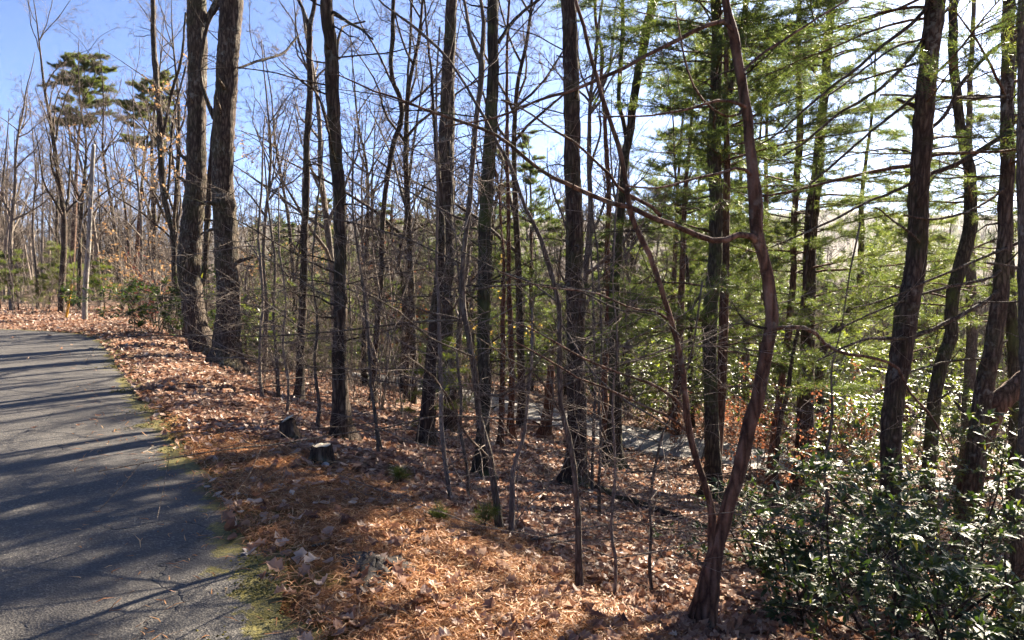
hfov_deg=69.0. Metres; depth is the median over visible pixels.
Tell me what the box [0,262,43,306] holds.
twiggy bush
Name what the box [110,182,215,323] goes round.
sapling clump
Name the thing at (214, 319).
laurel shrub
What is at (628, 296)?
pine tree
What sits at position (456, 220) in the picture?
bare tree
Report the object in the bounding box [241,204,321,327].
bare tree
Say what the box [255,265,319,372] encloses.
sapling clump
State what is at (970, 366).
bare tree
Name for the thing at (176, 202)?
bare tree
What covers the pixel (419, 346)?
laurel shrub
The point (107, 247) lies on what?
oak tree
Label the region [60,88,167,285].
bare tree
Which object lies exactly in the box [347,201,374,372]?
bare tree
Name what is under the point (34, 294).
twiggy bush
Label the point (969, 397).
laurel shrub
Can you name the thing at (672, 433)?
beech sapling
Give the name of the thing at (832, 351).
sapling clump
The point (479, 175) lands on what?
bare tree
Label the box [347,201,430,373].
white pine
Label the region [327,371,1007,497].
drive
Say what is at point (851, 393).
twiggy bush
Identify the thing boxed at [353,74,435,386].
bare tree
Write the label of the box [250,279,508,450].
sapling
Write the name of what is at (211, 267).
bare tree
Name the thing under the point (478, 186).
bare tree
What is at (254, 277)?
sapling clump
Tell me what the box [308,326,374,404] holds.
twiggy bush
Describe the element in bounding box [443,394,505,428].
twiggy bush
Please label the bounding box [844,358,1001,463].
laurel shrub
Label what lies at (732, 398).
beech sapling
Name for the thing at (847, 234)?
pine tree
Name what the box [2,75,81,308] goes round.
bare tree
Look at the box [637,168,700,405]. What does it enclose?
bare tree
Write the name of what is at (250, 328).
laurel shrub
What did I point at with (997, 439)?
laurel shrub
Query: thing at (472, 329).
bare tree
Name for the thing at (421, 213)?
bare tree
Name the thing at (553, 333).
sapling clump
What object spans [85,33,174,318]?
bare tree
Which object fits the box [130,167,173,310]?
bare tree
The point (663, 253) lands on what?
white pine
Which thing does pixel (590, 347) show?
twiggy bush
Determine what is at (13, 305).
sapling clump
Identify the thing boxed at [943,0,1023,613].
bare tree
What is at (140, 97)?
pitch pine
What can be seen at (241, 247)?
bare tree
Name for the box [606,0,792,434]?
white pine
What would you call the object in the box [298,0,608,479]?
oak tree
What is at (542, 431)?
red stemmed tree
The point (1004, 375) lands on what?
bare tree
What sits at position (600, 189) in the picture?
bare tree
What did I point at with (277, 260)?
sapling clump
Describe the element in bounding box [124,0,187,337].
bare tree
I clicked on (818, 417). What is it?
shrub
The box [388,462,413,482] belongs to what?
pine seedling
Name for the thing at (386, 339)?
sapling clump
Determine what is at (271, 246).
bare tree
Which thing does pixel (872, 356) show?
sapling clump
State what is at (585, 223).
bare tree
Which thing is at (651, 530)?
sapling
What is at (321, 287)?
bare tree
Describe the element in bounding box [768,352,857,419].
twiggy bush
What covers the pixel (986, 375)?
pine tree
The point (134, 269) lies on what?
maple sapling
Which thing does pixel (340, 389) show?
oak tree
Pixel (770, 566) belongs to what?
laurel shrub
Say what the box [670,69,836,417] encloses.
white pine
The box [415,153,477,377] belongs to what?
bare tree
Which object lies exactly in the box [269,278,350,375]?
twiggy bush
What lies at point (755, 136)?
white pine
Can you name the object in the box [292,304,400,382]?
laurel shrub
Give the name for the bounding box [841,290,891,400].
bare tree
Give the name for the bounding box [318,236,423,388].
sapling clump
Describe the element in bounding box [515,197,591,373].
white pine
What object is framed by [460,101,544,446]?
red stemmed tree
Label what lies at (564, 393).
bare tree
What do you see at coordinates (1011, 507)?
laurel shrub
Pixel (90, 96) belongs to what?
pitch pine
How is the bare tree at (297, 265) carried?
on the ground
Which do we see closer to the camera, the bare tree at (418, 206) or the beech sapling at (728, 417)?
the beech sapling at (728, 417)
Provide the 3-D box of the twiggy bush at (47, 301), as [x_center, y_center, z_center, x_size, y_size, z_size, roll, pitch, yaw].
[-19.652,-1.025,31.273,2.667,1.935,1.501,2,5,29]
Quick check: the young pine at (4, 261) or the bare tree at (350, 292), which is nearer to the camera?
the bare tree at (350, 292)
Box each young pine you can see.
[0,249,50,309]
[0,250,28,307]
[26,259,74,307]
[33,240,93,303]
[80,257,127,309]
[110,274,145,308]
[396,333,473,426]
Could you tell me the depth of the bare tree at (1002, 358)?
55.34 m
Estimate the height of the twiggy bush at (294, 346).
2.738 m
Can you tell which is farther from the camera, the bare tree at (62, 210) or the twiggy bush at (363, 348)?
the bare tree at (62, 210)
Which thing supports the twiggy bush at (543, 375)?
on the ground
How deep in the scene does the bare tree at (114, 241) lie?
71.05 m
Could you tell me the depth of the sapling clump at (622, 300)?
24.91 m
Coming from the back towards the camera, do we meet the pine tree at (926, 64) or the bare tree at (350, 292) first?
the bare tree at (350, 292)
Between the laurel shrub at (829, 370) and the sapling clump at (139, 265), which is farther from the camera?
the sapling clump at (139, 265)
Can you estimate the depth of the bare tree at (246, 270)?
31.59 m
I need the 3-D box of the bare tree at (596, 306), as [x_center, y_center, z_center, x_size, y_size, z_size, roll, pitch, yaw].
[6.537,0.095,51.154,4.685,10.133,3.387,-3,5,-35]
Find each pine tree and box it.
[538,0,912,499]
[648,0,1016,493]
[648,0,1023,558]
[683,1,943,487]
[794,0,1017,551]
[816,0,1017,585]
[883,0,1019,523]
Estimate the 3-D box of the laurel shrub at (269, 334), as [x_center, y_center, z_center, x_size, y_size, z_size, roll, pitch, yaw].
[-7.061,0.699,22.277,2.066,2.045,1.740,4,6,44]
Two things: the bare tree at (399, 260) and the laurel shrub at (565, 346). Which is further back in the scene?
the laurel shrub at (565, 346)
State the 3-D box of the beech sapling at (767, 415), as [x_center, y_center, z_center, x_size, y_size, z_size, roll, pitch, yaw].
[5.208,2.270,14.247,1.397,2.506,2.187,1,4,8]
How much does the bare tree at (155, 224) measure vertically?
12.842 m
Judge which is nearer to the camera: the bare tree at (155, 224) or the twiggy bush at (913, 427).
the twiggy bush at (913, 427)
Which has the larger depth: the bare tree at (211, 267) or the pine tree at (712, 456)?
the bare tree at (211, 267)
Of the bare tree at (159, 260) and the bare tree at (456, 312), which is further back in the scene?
the bare tree at (159, 260)
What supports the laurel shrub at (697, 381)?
on the ground
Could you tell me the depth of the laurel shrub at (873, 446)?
13.28 m
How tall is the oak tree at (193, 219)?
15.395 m
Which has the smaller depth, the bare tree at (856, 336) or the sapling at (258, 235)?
the sapling at (258, 235)
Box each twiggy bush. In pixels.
[0,252,66,314]
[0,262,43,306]
[16,274,70,313]
[24,275,54,309]
[34,231,98,310]
[63,280,103,311]
[83,260,155,316]
[88,266,115,305]
[129,253,170,324]
[240,347,275,389]
[241,310,321,372]
[241,321,324,389]
[253,301,354,401]
[256,298,330,372]
[265,244,417,393]
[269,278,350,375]
[271,283,355,375]
[288,284,357,375]
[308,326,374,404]
[360,363,421,413]
[396,316,474,403]
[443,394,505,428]
[457,341,506,413]
[526,351,566,391]
[534,318,599,406]
[546,325,586,397]
[565,311,599,396]
[595,296,700,408]
[674,293,755,424]
[726,359,796,438]
[726,437,788,476]
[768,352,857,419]
[787,401,814,434]
[834,370,907,433]
[837,423,878,454]
[855,354,885,433]
[872,424,923,468]
[875,400,947,462]
[904,416,959,461]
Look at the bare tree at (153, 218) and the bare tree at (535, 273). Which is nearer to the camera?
the bare tree at (535, 273)
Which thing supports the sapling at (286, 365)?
on the ground
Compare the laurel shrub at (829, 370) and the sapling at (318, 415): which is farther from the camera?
the laurel shrub at (829, 370)
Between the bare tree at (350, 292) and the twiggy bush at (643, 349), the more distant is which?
the twiggy bush at (643, 349)
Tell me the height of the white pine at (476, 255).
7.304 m
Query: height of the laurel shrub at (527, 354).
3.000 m
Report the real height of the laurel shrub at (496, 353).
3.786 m
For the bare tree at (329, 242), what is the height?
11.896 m
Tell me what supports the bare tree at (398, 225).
on the ground
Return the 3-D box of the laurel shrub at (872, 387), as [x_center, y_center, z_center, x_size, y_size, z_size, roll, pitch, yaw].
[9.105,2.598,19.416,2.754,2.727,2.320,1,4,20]
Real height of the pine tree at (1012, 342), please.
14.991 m
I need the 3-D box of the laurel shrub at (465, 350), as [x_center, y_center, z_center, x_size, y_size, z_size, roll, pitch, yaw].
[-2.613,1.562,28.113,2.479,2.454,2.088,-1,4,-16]
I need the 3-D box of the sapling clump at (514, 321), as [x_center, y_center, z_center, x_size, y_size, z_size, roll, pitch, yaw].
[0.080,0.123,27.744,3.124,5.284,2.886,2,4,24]
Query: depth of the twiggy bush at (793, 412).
23.38 m
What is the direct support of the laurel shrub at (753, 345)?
on the ground
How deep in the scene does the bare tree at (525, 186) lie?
32.96 m
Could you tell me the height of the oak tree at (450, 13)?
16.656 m
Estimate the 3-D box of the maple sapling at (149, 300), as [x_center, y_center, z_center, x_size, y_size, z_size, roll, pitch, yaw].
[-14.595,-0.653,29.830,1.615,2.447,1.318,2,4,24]
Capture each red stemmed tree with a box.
[409,0,603,439]
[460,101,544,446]
[532,365,566,437]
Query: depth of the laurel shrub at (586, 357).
26.61 m
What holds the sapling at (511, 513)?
on the ground
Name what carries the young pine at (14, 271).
on the ground
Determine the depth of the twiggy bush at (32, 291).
30.16 m
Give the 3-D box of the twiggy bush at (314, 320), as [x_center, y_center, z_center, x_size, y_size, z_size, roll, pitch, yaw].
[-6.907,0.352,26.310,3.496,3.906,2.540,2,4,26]
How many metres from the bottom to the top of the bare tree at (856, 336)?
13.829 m
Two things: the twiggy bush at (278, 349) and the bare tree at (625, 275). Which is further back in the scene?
the bare tree at (625, 275)
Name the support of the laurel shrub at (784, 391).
on the ground
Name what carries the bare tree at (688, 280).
on the ground
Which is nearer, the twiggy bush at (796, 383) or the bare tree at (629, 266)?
the twiggy bush at (796, 383)
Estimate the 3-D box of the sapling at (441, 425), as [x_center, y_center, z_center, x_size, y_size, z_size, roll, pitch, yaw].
[-0.445,-0.312,6.433,4.309,4.304,2.288,0,4,0]
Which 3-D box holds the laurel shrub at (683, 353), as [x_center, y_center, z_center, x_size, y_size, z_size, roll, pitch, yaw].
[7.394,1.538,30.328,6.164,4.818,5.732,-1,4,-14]
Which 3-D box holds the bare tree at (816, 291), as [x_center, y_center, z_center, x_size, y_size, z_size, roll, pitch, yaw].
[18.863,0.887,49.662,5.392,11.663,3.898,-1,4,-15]
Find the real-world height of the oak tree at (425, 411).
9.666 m
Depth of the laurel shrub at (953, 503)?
7.88 m
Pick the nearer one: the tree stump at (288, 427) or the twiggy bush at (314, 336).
the tree stump at (288, 427)
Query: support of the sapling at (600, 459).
on the ground
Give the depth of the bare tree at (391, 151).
16.57 m
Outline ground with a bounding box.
[1,209,1017,639]
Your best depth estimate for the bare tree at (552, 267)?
36.54 m
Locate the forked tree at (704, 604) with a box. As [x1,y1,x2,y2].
[300,0,981,627]
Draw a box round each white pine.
[253,223,326,337]
[298,194,373,359]
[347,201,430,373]
[384,200,456,347]
[418,213,507,365]
[462,149,550,362]
[477,128,565,391]
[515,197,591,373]
[554,213,642,396]
[578,0,846,455]
[602,77,755,415]
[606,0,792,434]
[620,193,702,399]
[633,27,833,426]
[650,121,759,407]
[659,15,871,442]
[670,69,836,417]
[814,113,988,447]
[903,73,1017,472]
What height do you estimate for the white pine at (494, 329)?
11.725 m
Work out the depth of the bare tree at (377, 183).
25.62 m
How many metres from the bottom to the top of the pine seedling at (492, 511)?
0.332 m
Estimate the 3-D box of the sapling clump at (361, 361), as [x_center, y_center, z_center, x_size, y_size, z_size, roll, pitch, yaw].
[-2.914,-1.668,17.003,4.256,7.792,4.608,-2,5,-30]
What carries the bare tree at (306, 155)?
on the ground
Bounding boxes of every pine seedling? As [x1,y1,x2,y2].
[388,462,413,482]
[425,499,454,519]
[471,494,505,531]
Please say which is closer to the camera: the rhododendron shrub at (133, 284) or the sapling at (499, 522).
the sapling at (499, 522)
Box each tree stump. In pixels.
[279,415,301,439]
[308,442,335,464]
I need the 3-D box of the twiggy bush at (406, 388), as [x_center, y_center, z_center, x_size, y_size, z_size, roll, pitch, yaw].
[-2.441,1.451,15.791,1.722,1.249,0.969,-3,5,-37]
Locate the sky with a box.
[0,0,1017,254]
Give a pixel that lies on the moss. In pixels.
(248, 555)
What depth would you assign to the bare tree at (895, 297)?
46.97 m
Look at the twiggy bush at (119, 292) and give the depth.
29.29 m
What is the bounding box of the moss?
[85,360,301,639]
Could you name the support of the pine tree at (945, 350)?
on the ground
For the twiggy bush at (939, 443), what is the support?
on the ground
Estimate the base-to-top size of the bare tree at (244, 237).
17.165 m
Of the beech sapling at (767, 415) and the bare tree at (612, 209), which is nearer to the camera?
the beech sapling at (767, 415)
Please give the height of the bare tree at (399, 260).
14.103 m
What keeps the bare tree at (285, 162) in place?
on the ground
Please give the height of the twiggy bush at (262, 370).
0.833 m
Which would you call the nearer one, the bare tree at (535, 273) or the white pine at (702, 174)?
the bare tree at (535, 273)
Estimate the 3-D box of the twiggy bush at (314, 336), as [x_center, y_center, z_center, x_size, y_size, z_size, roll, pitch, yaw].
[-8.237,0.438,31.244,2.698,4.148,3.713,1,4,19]
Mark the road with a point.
(51, 500)
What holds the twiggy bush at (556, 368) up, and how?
on the ground
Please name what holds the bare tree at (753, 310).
on the ground
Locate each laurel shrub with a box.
[205,290,262,356]
[206,277,311,369]
[241,312,296,366]
[278,309,330,377]
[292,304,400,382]
[347,319,425,373]
[392,326,427,374]
[418,329,477,377]
[453,300,528,382]
[491,323,556,390]
[524,308,663,402]
[537,322,603,390]
[586,349,701,422]
[596,339,671,412]
[608,316,800,427]
[620,299,781,410]
[623,326,738,429]
[635,321,796,419]
[649,468,855,583]
[707,459,1023,618]
[726,327,921,448]
[727,359,794,444]
[737,485,998,626]
[750,490,1023,639]
[751,349,825,433]
[753,330,926,468]
[756,403,1023,636]
[769,447,1023,639]
[805,482,929,588]
[808,402,950,509]
[814,366,922,460]
[821,401,1020,616]
[822,450,1023,589]
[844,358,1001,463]
[871,352,1007,484]
[913,388,1008,499]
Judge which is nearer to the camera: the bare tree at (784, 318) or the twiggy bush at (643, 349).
the twiggy bush at (643, 349)
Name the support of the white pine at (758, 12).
on the ground
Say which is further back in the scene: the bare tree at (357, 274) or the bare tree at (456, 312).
the bare tree at (357, 274)
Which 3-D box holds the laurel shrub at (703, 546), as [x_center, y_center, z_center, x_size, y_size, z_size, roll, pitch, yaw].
[2.113,2.117,7.111,2.099,1.256,0.949,0,4,-7]
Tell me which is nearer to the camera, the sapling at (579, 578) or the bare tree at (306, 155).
the sapling at (579, 578)
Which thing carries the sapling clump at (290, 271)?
on the ground
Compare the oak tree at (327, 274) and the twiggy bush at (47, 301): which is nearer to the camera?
the oak tree at (327, 274)
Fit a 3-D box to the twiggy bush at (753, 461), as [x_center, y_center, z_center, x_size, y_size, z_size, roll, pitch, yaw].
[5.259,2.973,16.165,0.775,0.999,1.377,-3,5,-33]
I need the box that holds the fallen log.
[594,485,740,534]
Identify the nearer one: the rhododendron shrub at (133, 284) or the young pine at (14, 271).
the rhododendron shrub at (133, 284)
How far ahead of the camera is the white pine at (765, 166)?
19.46 m
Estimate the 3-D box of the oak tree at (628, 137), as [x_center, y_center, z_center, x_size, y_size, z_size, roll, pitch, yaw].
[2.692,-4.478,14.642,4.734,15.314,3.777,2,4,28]
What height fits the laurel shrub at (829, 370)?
3.786 m
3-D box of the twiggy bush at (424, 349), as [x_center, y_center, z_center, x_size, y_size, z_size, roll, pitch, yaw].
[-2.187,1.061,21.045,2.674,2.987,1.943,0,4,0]
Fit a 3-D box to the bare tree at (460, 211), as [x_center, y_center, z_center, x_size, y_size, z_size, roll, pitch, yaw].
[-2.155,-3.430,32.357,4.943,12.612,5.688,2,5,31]
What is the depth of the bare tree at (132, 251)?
62.46 m
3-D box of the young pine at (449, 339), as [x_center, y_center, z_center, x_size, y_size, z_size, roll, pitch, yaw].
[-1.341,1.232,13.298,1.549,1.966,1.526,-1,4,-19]
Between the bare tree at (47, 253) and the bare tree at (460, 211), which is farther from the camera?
the bare tree at (47, 253)
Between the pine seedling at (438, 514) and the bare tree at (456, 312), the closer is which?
the pine seedling at (438, 514)
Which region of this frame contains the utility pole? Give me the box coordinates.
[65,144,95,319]
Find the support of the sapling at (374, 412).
on the ground
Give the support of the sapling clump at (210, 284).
on the ground
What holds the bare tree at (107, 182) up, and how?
on the ground
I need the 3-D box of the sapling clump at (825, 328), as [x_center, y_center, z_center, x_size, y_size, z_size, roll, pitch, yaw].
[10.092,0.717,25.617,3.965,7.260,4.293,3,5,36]
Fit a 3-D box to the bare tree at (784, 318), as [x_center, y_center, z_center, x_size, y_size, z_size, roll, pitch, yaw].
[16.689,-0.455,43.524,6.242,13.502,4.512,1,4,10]
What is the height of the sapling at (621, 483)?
3.013 m
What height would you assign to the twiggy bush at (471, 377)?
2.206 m
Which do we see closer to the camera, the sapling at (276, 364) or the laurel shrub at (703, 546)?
the laurel shrub at (703, 546)
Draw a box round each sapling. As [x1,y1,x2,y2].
[54,54,266,334]
[55,126,602,454]
[62,147,418,397]
[84,188,414,410]
[85,0,680,532]
[99,0,849,588]
[105,141,422,429]
[110,245,148,319]
[112,117,329,397]
[130,275,164,325]
[186,137,714,494]
[215,27,682,496]
[238,197,333,366]
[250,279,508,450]
[331,161,997,618]
[333,281,939,590]
[354,172,798,515]
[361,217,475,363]
[427,308,740,552]
[431,200,762,489]
[453,251,554,403]
[526,223,1021,623]
[658,384,702,449]
[697,372,754,458]
[722,358,793,478]
[749,383,828,502]
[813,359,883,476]
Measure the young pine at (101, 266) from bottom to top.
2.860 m
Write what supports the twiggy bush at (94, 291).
on the ground
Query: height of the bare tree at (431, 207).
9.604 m
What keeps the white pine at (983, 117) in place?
on the ground
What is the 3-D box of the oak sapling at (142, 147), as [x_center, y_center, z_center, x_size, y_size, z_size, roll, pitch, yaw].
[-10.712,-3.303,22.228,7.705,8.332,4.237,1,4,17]
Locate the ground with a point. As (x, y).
(671, 585)
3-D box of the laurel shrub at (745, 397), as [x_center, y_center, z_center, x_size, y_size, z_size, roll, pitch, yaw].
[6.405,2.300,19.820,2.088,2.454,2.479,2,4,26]
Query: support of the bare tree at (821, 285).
on the ground
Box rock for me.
[336,551,422,593]
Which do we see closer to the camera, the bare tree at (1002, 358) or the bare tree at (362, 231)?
the bare tree at (362, 231)
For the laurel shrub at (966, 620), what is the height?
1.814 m
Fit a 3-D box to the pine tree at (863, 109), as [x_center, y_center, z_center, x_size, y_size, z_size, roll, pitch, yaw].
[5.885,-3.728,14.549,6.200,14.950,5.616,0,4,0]
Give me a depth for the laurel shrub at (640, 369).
24.24 m
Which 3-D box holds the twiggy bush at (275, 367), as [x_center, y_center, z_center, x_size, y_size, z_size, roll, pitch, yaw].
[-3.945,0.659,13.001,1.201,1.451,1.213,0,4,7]
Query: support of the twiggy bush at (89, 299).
on the ground
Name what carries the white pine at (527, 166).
on the ground
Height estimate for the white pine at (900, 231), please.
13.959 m
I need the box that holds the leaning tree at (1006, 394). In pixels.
[929,371,1019,539]
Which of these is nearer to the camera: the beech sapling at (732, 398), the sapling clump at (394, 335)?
the beech sapling at (732, 398)
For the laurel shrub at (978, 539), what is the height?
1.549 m
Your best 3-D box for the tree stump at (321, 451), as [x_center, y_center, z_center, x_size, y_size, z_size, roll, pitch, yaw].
[-1.703,1.259,6.647,0.258,0.316,0.267,0,4,0]
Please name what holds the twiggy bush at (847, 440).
on the ground
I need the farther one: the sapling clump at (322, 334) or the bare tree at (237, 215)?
the bare tree at (237, 215)
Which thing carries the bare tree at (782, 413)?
on the ground
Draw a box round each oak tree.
[76,191,134,298]
[114,0,523,440]
[134,0,217,356]
[169,0,298,375]
[255,0,518,446]
[288,180,393,322]
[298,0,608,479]
[348,0,539,433]
[385,0,663,488]
[506,0,763,469]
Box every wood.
[0,101,1017,420]
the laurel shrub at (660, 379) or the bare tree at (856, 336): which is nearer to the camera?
the laurel shrub at (660, 379)
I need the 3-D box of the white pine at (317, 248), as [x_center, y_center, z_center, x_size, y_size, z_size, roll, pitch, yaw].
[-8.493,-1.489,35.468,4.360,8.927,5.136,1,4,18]
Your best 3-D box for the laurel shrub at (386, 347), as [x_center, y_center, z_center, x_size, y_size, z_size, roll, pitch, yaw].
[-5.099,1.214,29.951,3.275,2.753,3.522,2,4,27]
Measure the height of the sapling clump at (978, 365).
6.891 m
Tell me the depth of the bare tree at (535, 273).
28.21 m
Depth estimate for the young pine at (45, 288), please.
36.89 m
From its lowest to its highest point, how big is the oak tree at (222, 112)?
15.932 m
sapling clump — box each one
[0,173,51,314]
[0,209,57,306]
[70,128,173,321]
[83,144,184,330]
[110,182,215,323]
[145,221,240,328]
[157,245,213,331]
[159,212,270,356]
[207,167,313,368]
[210,238,277,350]
[252,213,324,361]
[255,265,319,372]
[281,264,355,386]
[282,24,521,416]
[294,69,505,403]
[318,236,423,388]
[356,263,433,388]
[471,255,539,383]
[495,263,593,389]
[558,188,662,411]
[642,235,759,421]
[749,285,875,432]
[752,239,869,408]
[836,332,890,424]
[930,287,1006,471]
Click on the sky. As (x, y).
(18, 43)
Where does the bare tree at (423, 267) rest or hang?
on the ground
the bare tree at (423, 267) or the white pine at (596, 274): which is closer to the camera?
the bare tree at (423, 267)
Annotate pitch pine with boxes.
[37,51,123,306]
[112,69,181,308]
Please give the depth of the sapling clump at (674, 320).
23.82 m
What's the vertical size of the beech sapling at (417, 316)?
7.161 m
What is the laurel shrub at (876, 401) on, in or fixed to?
on the ground
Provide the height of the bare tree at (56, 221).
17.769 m
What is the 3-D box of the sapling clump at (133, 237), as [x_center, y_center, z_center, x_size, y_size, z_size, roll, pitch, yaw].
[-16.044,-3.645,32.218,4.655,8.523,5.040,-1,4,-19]
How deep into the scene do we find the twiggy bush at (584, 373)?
24.68 m
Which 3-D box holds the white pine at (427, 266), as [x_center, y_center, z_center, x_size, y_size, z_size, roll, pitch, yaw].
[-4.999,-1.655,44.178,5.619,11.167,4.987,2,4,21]
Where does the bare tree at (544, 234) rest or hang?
on the ground
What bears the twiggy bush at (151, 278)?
on the ground
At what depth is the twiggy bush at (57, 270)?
33.75 m
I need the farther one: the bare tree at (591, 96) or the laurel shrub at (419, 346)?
the laurel shrub at (419, 346)
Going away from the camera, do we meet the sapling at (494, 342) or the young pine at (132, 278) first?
the sapling at (494, 342)
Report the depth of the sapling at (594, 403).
9.78 m
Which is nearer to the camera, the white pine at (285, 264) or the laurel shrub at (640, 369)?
the laurel shrub at (640, 369)
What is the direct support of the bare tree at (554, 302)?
on the ground
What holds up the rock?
on the ground
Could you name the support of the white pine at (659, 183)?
on the ground
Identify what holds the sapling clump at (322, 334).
on the ground
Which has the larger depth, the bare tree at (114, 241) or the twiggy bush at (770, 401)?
the bare tree at (114, 241)
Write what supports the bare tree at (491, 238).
on the ground
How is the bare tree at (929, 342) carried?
on the ground
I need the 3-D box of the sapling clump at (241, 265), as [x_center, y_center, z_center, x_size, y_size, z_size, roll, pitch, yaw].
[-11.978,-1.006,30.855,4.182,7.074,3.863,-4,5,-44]
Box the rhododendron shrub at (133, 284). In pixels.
[58,255,215,334]
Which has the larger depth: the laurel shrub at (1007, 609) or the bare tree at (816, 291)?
the bare tree at (816, 291)
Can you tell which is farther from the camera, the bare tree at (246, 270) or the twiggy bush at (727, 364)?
the bare tree at (246, 270)
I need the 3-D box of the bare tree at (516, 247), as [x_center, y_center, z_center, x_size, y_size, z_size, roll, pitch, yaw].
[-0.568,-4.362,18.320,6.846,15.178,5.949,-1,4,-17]
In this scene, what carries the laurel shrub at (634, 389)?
on the ground
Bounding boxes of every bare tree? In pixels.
[0,54,75,309]
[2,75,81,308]
[10,89,76,301]
[12,0,117,312]
[20,70,133,306]
[31,208,59,298]
[39,24,149,309]
[41,22,157,309]
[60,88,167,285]
[65,8,267,333]
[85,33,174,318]
[92,0,211,330]
[104,205,129,290]
[119,211,161,297]
[121,0,212,321]
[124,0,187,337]
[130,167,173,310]
[131,207,170,329]
[142,172,181,334]
[173,0,454,399]
[180,1,257,305]
[180,186,215,326]
[203,133,284,281]
[206,29,360,352]
[207,176,287,360]
[212,200,260,310]
[234,0,328,370]
[235,0,542,403]
[235,165,288,357]
[236,0,382,372]
[240,159,299,364]
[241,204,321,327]
[246,127,332,367]
[286,5,476,385]
[308,250,351,369]
[311,66,433,386]
[328,171,386,384]
[342,0,647,426]
[346,192,372,346]
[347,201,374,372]
[348,0,455,398]
[351,95,433,386]
[352,0,468,402]
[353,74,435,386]
[366,1,466,391]
[376,43,497,403]
[381,103,539,378]
[385,120,506,396]
[386,171,431,375]
[388,68,562,379]
[397,121,477,357]
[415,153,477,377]
[420,151,496,381]
[421,68,516,381]
[433,133,532,403]
[454,81,520,364]
[472,85,563,385]
[505,186,562,391]
[527,0,677,420]
[527,151,566,384]
[528,184,601,381]
[536,257,565,359]
[540,169,596,376]
[545,125,626,394]
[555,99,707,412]
[556,200,601,308]
[578,0,614,445]
[580,118,651,367]
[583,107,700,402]
[584,109,640,391]
[588,259,604,347]
[596,57,747,427]
[598,178,640,401]
[604,216,659,385]
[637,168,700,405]
[739,257,773,408]
[744,50,840,507]
[769,202,844,359]
[783,233,857,349]
[792,248,828,349]
[814,0,896,456]
[828,273,879,396]
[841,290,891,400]
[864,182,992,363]
[864,199,923,357]
[914,264,947,373]
[930,0,1017,484]
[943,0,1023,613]
[980,331,1005,386]
[996,305,1017,434]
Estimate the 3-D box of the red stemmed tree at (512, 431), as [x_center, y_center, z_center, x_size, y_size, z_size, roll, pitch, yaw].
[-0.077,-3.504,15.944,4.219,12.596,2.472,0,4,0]
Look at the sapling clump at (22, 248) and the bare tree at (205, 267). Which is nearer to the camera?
the bare tree at (205, 267)
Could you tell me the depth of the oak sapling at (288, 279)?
26.04 m
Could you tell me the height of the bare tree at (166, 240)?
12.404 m
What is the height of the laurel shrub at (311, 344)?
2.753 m
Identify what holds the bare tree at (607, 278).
on the ground
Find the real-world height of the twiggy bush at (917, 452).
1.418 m
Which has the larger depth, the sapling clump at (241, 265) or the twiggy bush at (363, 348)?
the sapling clump at (241, 265)
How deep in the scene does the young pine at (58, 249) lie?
37.32 m
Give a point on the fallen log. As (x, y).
(608, 491)
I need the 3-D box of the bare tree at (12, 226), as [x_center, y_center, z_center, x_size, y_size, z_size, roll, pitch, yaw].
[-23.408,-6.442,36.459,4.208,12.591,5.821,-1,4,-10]
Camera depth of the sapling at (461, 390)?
6.91 m
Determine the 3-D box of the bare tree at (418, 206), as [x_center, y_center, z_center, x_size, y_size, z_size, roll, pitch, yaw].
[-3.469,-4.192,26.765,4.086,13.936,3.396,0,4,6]
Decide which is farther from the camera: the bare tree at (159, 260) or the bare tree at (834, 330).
the bare tree at (159, 260)
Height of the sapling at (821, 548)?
3.399 m
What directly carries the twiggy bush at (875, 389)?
on the ground
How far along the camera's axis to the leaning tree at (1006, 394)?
9.55 m
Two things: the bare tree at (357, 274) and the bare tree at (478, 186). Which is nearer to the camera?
the bare tree at (478, 186)
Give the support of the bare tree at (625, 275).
on the ground
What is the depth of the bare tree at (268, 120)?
16.81 m
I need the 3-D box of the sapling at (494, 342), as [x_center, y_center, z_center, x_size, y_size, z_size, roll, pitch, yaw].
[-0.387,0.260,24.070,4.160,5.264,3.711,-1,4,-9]
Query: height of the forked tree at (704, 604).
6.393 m
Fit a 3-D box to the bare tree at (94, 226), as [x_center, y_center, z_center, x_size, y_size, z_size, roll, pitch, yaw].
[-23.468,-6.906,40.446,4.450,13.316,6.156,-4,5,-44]
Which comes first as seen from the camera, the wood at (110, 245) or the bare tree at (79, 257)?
the bare tree at (79, 257)
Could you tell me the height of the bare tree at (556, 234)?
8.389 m
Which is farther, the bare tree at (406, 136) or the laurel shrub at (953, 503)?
the bare tree at (406, 136)
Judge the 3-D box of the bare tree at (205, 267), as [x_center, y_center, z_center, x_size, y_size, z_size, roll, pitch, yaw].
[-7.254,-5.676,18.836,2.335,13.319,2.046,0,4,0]
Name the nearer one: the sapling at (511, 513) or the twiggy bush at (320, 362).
the sapling at (511, 513)
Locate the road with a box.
[0,329,324,639]
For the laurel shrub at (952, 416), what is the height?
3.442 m
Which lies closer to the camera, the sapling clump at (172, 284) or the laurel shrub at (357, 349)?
the laurel shrub at (357, 349)
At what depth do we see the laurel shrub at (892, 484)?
8.38 m

